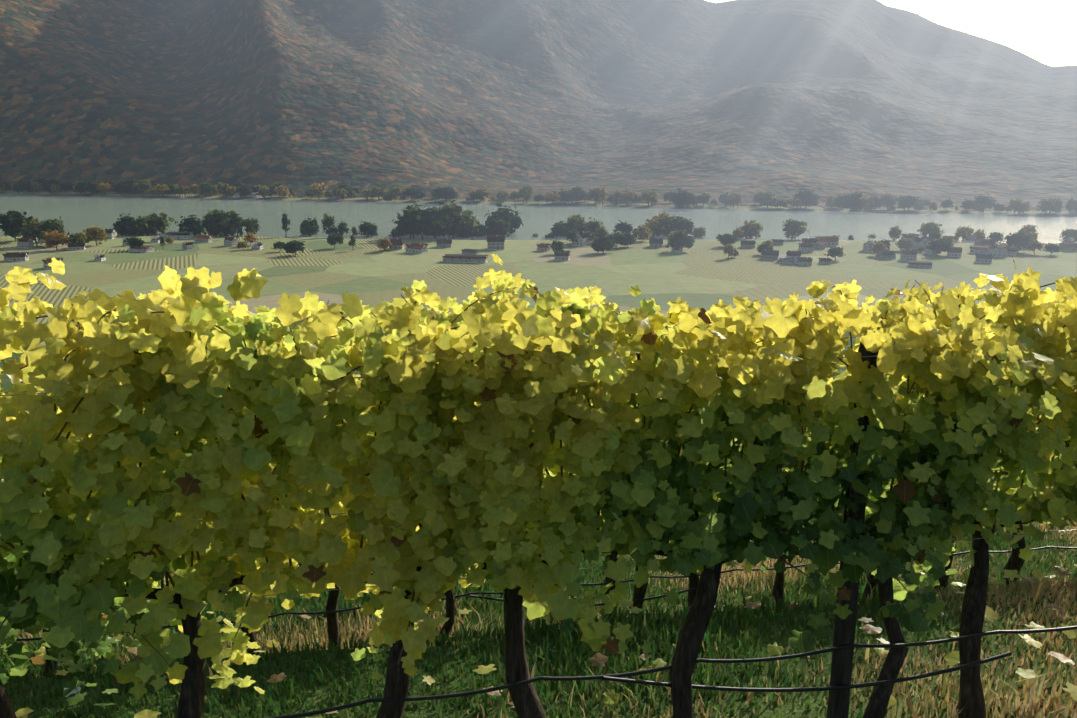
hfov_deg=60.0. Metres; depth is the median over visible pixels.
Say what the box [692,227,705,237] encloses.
tree
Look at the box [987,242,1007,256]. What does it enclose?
house
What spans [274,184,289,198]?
tree
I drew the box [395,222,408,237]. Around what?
tree
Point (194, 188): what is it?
tree
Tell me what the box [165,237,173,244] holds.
tree
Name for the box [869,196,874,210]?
tree
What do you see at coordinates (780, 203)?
tree
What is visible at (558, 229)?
tree
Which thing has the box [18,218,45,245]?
tree
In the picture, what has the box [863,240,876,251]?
house
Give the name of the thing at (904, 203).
tree
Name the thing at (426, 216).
tree
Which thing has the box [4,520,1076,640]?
trellis
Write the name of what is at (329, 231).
tree
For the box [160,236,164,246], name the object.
tree
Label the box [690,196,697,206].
tree
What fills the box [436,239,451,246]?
house
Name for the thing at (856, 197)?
tree
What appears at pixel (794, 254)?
house
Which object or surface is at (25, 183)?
tree
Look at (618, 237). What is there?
tree
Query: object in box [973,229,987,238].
tree
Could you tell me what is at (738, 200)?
tree
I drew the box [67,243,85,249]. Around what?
house
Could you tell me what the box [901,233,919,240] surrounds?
house
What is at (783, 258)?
house
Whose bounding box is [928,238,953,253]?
tree
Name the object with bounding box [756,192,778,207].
tree
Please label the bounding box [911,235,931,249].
tree
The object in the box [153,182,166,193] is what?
tree
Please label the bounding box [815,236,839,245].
house
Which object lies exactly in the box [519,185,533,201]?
tree
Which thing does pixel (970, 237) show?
house
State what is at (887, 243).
tree
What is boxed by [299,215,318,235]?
tree
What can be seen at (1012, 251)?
house
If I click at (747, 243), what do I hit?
house
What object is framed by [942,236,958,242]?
house
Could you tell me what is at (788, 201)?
tree
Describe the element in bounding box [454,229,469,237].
tree
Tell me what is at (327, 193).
tree
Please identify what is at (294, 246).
tree
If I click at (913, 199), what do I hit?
tree
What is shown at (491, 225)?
tree
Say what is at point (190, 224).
tree
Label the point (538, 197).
tree
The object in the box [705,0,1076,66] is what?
sky
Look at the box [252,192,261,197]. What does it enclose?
house
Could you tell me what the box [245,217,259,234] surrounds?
tree
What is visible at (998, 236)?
tree
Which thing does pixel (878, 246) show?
tree
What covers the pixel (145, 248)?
barn
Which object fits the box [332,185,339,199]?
tree
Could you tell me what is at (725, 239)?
tree
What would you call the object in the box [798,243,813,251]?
house
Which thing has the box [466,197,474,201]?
house
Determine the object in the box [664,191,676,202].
tree
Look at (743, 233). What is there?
tree
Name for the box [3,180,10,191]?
tree
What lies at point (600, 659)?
fallen leaves
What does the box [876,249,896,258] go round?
house
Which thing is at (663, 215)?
tree
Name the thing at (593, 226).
tree
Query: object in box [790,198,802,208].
tree
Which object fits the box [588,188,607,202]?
tree
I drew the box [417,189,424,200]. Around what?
tree
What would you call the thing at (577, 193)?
tree
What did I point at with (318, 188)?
tree
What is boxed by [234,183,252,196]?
tree
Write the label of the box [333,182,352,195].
tree
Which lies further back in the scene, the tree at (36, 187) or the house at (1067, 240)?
the tree at (36, 187)
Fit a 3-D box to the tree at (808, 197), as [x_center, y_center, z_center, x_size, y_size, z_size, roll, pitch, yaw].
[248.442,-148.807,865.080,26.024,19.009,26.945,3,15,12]
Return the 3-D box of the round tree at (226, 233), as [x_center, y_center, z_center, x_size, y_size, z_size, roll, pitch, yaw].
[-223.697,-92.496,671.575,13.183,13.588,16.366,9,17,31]
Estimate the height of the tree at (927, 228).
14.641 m
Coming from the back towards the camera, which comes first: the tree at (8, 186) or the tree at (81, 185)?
the tree at (8, 186)
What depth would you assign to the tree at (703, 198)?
885.91 m
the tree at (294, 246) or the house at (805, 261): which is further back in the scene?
the tree at (294, 246)
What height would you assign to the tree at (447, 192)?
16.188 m
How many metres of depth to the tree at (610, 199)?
906.33 m
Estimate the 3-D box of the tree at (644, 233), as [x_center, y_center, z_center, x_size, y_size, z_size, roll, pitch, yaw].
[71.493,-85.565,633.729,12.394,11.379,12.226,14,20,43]
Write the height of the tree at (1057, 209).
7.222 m
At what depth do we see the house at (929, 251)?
571.51 m
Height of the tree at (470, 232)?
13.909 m
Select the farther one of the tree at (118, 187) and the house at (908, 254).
the tree at (118, 187)
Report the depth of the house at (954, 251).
562.17 m
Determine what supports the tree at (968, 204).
on the terrain at (746, 100)
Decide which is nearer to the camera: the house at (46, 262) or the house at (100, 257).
the house at (46, 262)
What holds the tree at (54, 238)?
on the terrain at (746, 100)
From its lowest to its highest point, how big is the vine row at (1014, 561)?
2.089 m
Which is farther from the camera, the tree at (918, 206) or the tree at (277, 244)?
the tree at (918, 206)
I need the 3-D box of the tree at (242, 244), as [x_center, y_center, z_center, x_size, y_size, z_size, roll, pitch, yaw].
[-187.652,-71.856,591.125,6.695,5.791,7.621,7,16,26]
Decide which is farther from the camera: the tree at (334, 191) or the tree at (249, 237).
the tree at (334, 191)
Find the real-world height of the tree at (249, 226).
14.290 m
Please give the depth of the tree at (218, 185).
988.74 m
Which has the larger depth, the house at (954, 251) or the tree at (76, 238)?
the tree at (76, 238)
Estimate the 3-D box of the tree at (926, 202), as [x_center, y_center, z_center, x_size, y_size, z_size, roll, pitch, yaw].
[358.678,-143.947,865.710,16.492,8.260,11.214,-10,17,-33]
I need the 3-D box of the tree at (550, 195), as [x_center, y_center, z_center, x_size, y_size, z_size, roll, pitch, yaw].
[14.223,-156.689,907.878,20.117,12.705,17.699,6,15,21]
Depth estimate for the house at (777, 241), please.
614.62 m
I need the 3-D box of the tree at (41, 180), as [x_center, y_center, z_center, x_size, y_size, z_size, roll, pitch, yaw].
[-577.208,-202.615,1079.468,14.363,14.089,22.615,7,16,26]
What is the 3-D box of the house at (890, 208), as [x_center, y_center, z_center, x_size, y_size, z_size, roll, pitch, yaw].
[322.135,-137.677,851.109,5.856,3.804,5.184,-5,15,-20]
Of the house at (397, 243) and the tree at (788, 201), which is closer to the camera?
the house at (397, 243)
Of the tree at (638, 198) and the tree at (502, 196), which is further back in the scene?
the tree at (502, 196)
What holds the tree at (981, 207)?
on the terrain at (746, 100)
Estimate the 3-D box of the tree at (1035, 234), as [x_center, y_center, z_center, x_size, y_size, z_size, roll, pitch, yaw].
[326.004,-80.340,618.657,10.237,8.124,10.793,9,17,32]
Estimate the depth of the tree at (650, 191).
892.33 m
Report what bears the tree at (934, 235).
on the terrain at (746, 100)
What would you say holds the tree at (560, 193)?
on the terrain at (746, 100)
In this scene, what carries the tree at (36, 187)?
on the terrain at (746, 100)
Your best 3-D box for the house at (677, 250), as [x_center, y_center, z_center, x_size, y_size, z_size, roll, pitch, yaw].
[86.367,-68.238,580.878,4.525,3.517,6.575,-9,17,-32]
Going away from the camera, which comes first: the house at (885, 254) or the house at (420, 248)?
the house at (885, 254)
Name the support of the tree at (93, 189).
on the terrain at (746, 100)
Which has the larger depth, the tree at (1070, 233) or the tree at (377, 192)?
the tree at (377, 192)
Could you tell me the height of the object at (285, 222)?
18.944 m
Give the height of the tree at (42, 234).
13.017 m
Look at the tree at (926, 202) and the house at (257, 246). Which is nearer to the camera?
the house at (257, 246)
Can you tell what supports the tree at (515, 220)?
on the terrain at (746, 100)
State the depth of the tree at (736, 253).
556.63 m
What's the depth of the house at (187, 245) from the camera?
592.97 m
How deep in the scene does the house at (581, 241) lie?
609.95 m
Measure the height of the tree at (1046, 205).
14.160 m
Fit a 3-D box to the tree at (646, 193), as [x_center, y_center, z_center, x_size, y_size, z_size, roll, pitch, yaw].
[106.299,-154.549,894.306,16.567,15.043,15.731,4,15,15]
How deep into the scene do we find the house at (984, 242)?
601.17 m
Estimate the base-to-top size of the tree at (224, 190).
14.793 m
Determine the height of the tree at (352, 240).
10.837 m
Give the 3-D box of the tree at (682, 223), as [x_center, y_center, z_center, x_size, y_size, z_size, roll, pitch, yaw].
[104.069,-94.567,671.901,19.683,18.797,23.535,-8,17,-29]
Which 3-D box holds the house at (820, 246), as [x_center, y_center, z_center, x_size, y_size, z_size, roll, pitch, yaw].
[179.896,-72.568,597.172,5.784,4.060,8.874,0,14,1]
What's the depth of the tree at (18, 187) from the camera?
1038.67 m
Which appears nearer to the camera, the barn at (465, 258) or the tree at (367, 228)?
the barn at (465, 258)
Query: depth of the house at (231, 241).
610.22 m
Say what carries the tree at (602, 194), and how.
on the terrain at (746, 100)
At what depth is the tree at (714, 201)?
886.25 m
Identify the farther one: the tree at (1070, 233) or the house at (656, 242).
the tree at (1070, 233)
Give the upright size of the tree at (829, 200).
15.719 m
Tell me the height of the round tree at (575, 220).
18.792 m
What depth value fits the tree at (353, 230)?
678.28 m
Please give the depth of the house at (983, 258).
538.85 m
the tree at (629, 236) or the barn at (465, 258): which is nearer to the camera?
the barn at (465, 258)
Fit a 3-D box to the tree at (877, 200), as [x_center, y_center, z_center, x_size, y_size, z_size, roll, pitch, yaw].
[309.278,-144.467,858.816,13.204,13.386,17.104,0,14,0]
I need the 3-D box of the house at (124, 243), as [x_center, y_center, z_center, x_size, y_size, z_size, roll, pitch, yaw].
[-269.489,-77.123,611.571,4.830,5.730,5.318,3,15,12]
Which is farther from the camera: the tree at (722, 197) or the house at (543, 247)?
the tree at (722, 197)
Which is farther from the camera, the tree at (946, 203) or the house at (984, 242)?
the tree at (946, 203)
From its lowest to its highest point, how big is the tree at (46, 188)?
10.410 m
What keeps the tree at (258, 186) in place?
on the terrain at (746, 100)
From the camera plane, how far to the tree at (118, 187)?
1015.70 m
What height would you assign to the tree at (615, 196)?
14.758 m
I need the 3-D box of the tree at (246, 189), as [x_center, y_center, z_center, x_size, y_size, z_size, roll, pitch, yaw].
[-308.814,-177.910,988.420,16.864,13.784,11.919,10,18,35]
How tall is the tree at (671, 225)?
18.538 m
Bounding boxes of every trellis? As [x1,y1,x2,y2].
[0,342,1076,717]
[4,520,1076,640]
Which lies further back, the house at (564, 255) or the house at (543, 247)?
the house at (543, 247)
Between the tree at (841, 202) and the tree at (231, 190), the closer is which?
the tree at (841, 202)
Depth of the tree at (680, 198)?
868.90 m
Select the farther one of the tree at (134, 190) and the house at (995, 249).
the tree at (134, 190)
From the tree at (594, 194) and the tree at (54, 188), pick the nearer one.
the tree at (594, 194)
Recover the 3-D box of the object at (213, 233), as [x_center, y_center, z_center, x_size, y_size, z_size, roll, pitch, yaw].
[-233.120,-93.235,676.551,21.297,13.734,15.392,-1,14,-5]
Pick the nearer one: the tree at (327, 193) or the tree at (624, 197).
the tree at (624, 197)
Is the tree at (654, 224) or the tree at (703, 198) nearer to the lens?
the tree at (654, 224)
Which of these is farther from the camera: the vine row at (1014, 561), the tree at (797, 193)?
the tree at (797, 193)
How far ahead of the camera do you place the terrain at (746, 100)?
1174.42 m
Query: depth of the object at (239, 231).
676.42 m
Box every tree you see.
[0,210,36,240]
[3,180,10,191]
[12,182,25,193]
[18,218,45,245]
[20,180,30,192]
[29,182,42,191]
[32,178,48,186]
[35,216,69,239]
[37,227,67,244]
[43,184,51,191]
[43,231,69,249]
[50,184,61,193]
[58,182,73,192]
[66,231,88,246]
[73,180,95,194]
[83,226,108,244]
[90,185,99,193]
[91,180,103,193]
[97,182,112,194]
[111,183,123,194]
[113,213,134,235]
[121,178,135,194]
[123,237,145,248]
[124,218,157,235]
[132,179,151,195]
[132,187,140,193]
[135,213,174,235]
[147,188,156,193]
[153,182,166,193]
[154,184,170,195]
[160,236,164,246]
[165,182,175,193]
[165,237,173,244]
[174,187,185,195]
[175,215,203,235]
[179,185,188,195]
[188,184,201,196]
[198,180,216,195]
[199,209,248,235]
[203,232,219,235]
[216,182,227,196]
[218,183,229,196]
[218,229,235,235]
[226,186,235,194]
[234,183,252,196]
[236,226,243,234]
[236,241,248,249]
[241,184,252,196]
[243,232,258,245]
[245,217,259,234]
[245,220,254,232]
[254,184,266,191]
[258,186,268,198]
[259,189,270,198]
[268,182,287,196]
[271,240,285,251]
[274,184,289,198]
[279,240,304,254]
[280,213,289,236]
[286,186,295,196]
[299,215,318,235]
[307,182,325,198]
[314,218,318,233]
[321,213,334,233]
[323,189,333,199]
[326,226,337,234]
[327,232,343,247]
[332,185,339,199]
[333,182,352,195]
[335,188,347,198]
[337,221,349,236]
[350,234,355,246]
[351,187,359,194]
[351,226,357,234]
[358,221,377,236]
[361,189,373,199]
[369,186,386,199]
[376,237,391,250]
[382,192,393,202]
[386,186,401,200]
[389,228,403,236]
[392,202,425,238]
[394,204,423,238]
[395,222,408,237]
[398,205,438,238]
[402,187,421,200]
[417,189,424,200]
[420,208,440,238]
[424,206,452,236]
[427,199,478,238]
[430,186,458,202]
[442,225,456,236]
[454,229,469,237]
[464,227,475,237]
[469,191,483,199]
[472,224,484,236]
[474,191,483,199]
[475,187,491,200]
[484,204,523,233]
[484,226,490,234]
[485,219,499,234]
[486,214,510,235]
[497,191,508,199]
[498,193,507,201]
[509,191,519,201]
[517,189,530,202]
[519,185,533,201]
[534,194,543,203]
[543,192,561,204]
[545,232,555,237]
[550,237,563,251]
[551,220,569,236]
[558,189,566,202]
[559,191,572,203]
[566,186,587,202]
[566,228,580,241]
[567,214,585,229]
[568,224,598,241]
[582,220,608,237]
[586,217,599,240]
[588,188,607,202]
[591,234,614,252]
[594,226,607,237]
[599,187,605,204]
[606,195,615,203]
[608,231,627,247]
[612,190,621,204]
[613,220,632,232]
[618,191,634,204]
[619,231,636,246]
[632,224,654,239]
[634,225,651,240]
[636,195,642,202]
[639,190,658,202]
[641,190,657,205]
[645,219,667,236]
[646,212,670,235]
[653,214,678,236]
[663,228,694,248]
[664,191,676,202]
[669,188,696,208]
[673,215,694,234]
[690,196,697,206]
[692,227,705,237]
[696,193,710,205]
[710,199,717,205]
[716,233,739,245]
[718,192,727,206]
[722,197,734,207]
[723,243,734,258]
[725,192,741,207]
[731,248,738,255]
[732,226,746,237]
[733,227,743,237]
[735,195,741,204]
[740,220,762,238]
[753,190,765,204]
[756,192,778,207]
[756,242,774,252]
[765,196,776,207]
[776,200,787,207]
[782,219,809,239]
[786,198,793,205]
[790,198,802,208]
[793,188,819,208]
[793,189,805,206]
[824,246,845,259]
[826,194,833,210]
[831,194,853,209]
[846,190,862,210]
[855,197,869,208]
[868,195,881,208]
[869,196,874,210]
[870,242,886,254]
[875,237,891,248]
[879,192,896,207]
[888,225,903,239]
[895,196,923,209]
[895,238,912,248]
[897,198,911,210]
[914,202,923,211]
[917,222,944,236]
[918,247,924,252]
[921,200,929,206]
[928,202,937,212]
[928,231,941,239]
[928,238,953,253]
[939,199,953,208]
[940,235,954,243]
[954,226,975,240]
[960,198,973,209]
[971,192,997,212]
[973,203,987,211]
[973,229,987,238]
[988,232,1004,242]
[993,204,1006,211]
[1004,232,1035,251]
[1006,198,1022,213]
[1012,201,1025,214]
[1018,203,1031,212]
[1019,223,1038,235]
[1025,231,1037,240]
[1026,239,1044,253]
[1036,198,1055,213]
[1043,242,1059,254]
[1044,198,1061,212]
[1049,206,1061,213]
[1057,200,1062,213]
[1059,229,1076,238]
[1064,196,1076,213]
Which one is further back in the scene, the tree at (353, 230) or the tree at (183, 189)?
the tree at (183, 189)
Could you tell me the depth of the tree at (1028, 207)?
817.74 m
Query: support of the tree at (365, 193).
on the terrain at (746, 100)
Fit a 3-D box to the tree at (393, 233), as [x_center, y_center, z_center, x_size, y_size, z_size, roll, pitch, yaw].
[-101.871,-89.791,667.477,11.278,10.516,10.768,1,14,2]
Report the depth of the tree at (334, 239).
595.60 m
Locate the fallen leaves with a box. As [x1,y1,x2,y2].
[15,561,1076,717]
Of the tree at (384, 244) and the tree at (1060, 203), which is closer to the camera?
the tree at (384, 244)
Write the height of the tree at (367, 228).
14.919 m
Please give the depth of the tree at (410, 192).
944.94 m
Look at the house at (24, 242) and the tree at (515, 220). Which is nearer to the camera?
the house at (24, 242)
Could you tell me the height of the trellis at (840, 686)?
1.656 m
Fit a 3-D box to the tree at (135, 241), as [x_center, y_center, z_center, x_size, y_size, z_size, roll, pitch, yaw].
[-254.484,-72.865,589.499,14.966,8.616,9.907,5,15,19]
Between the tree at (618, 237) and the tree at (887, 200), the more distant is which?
the tree at (887, 200)
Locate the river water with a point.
(78, 214)
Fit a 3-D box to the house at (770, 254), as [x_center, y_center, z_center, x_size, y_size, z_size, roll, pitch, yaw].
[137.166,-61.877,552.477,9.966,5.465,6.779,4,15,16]
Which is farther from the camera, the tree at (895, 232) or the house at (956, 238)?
the tree at (895, 232)
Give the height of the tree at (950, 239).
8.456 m
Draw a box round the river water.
[0,194,1076,242]
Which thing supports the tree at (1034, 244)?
on the terrain at (746, 100)
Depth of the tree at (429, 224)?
652.76 m
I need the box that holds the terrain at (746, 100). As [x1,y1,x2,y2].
[0,0,1076,717]
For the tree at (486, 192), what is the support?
on the terrain at (746, 100)
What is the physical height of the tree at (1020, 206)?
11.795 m
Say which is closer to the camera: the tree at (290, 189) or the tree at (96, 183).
the tree at (290, 189)
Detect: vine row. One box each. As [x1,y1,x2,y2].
[0,254,1076,717]
[0,371,1076,677]
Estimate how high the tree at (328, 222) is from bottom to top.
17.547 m
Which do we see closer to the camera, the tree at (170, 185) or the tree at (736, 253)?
the tree at (736, 253)
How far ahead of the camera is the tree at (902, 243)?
584.90 m
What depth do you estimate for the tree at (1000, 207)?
820.84 m
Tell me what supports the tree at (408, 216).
on the terrain at (746, 100)
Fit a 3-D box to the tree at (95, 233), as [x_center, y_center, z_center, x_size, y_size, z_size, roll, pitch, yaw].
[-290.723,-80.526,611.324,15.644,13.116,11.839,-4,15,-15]
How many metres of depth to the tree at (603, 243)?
572.21 m
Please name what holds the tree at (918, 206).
on the terrain at (746, 100)
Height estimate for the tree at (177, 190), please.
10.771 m
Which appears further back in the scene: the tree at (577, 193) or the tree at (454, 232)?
the tree at (577, 193)
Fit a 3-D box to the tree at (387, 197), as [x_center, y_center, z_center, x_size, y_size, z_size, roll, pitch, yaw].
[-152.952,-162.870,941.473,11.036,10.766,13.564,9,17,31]
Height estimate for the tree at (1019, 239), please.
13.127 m
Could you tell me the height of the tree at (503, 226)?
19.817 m
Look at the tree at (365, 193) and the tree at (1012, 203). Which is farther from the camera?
the tree at (365, 193)
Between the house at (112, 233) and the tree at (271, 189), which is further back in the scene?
the tree at (271, 189)
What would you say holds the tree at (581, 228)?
on the terrain at (746, 100)
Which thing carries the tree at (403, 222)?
on the terrain at (746, 100)
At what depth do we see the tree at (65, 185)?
1048.40 m
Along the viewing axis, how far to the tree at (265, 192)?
974.07 m
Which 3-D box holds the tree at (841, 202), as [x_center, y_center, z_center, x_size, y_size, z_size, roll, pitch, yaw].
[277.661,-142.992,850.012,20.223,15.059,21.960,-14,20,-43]
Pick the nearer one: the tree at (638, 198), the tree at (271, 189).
the tree at (638, 198)
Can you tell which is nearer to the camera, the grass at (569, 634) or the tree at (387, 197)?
the grass at (569, 634)
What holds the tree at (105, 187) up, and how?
on the terrain at (746, 100)
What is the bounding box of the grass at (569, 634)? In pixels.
[0,512,1076,717]
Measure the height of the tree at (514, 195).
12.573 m
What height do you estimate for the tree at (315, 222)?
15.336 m
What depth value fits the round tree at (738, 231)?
638.79 m
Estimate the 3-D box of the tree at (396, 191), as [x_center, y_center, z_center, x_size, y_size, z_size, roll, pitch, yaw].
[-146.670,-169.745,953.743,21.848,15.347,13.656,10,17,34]
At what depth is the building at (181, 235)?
646.94 m
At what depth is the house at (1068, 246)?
585.05 m
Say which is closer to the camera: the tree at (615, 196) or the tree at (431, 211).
the tree at (431, 211)
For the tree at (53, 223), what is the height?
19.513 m
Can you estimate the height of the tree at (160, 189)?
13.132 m
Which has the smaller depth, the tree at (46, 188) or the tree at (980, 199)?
the tree at (980, 199)
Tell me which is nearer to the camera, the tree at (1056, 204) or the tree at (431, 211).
the tree at (431, 211)
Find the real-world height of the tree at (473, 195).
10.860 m
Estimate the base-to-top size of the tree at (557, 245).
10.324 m
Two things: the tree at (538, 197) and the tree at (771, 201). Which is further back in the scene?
the tree at (538, 197)
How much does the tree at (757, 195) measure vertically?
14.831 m
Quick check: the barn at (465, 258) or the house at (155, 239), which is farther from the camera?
the house at (155, 239)
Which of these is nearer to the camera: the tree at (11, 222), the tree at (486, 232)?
the tree at (11, 222)
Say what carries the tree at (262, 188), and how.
on the terrain at (746, 100)
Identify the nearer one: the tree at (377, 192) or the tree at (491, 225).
the tree at (491, 225)
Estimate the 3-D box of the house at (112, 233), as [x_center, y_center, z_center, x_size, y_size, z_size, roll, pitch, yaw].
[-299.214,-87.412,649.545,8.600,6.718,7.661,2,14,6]
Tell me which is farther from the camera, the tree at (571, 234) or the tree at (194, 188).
the tree at (194, 188)
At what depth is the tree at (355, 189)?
990.51 m
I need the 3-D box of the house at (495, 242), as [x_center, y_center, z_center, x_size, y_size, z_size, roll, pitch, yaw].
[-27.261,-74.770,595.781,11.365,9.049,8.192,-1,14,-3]
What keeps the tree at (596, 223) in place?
on the terrain at (746, 100)
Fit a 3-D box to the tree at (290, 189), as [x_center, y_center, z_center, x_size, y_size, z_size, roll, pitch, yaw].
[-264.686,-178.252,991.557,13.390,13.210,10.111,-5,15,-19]
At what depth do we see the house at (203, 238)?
629.07 m
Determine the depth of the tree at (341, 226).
664.35 m
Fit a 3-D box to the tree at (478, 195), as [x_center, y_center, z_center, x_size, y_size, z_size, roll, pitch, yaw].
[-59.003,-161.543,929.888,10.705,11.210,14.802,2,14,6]
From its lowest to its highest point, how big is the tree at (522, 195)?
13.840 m
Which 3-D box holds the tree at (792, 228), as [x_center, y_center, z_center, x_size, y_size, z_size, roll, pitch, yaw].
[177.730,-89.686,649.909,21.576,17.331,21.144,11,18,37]
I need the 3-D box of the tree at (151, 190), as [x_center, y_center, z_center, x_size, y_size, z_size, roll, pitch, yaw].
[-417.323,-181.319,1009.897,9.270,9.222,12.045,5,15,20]
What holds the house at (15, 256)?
on the terrain at (746, 100)
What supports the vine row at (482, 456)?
on the terrain at (746, 100)
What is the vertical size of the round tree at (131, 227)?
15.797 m
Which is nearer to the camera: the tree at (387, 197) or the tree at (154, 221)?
the tree at (154, 221)
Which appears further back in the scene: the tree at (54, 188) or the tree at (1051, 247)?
the tree at (54, 188)
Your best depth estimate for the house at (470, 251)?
570.95 m
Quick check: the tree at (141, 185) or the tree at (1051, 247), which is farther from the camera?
the tree at (141, 185)
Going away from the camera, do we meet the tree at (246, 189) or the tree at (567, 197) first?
the tree at (567, 197)
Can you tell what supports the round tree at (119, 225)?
on the terrain at (746, 100)
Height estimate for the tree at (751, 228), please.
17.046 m
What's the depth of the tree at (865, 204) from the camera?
845.16 m
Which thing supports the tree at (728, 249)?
on the terrain at (746, 100)
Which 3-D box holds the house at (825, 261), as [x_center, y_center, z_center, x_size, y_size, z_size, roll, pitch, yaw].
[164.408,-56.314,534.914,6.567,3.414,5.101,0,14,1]
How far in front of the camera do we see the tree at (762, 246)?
566.68 m
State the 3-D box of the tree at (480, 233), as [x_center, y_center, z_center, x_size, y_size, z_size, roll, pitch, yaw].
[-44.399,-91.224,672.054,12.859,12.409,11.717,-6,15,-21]
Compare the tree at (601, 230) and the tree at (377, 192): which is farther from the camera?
the tree at (377, 192)
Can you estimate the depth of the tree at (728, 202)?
873.01 m
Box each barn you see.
[129,245,154,251]
[442,254,487,262]
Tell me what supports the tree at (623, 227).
on the terrain at (746, 100)
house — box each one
[2,252,28,260]
[16,237,33,247]
[42,258,62,268]
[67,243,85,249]
[94,254,105,260]
[103,229,117,238]
[122,237,131,245]
[150,236,162,242]
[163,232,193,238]
[181,241,193,249]
[194,235,212,241]
[224,235,238,245]
[251,241,262,249]
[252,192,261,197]
[389,238,403,249]
[405,243,427,253]
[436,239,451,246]
[462,249,478,254]
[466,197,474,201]
[487,235,504,249]
[536,243,550,250]
[554,250,569,260]
[572,231,589,245]
[649,238,662,247]
[671,246,683,252]
[740,240,755,247]
[761,249,778,259]
[771,239,783,244]
[779,253,793,263]
[786,250,801,263]
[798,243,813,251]
[798,257,812,265]
[801,238,817,248]
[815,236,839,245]
[816,242,824,249]
[819,258,831,263]
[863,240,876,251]
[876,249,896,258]
[887,206,895,210]
[900,249,917,260]
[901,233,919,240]
[908,260,932,267]
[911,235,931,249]
[924,245,937,254]
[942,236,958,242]
[947,247,961,256]
[966,234,975,241]
[969,245,1017,255]
[973,238,997,245]
[975,253,992,262]
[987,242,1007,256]
[1058,243,1076,250]
[1062,238,1075,242]
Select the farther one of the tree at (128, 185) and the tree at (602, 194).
the tree at (128, 185)
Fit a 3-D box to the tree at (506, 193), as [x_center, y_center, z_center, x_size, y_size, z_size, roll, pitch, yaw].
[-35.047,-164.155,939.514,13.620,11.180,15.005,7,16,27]
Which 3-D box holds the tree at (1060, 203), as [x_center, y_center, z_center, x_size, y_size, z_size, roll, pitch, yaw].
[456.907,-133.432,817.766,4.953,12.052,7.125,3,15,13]
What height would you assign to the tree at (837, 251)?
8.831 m
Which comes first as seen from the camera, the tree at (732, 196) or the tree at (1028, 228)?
the tree at (1028, 228)
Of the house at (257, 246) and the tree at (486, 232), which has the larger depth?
the tree at (486, 232)
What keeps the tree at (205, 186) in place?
on the terrain at (746, 100)
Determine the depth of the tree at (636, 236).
655.68 m
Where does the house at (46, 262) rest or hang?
on the terrain at (746, 100)
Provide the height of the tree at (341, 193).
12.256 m
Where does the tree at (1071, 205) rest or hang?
on the terrain at (746, 100)
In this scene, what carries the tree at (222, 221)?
on the terrain at (746, 100)
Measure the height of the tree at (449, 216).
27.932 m
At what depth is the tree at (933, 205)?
829.05 m
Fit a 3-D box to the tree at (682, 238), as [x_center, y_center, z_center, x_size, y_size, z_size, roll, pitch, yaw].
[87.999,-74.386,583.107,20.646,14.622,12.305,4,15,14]
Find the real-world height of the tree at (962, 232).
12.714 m
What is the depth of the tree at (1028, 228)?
664.13 m
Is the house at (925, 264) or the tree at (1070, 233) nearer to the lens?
the house at (925, 264)

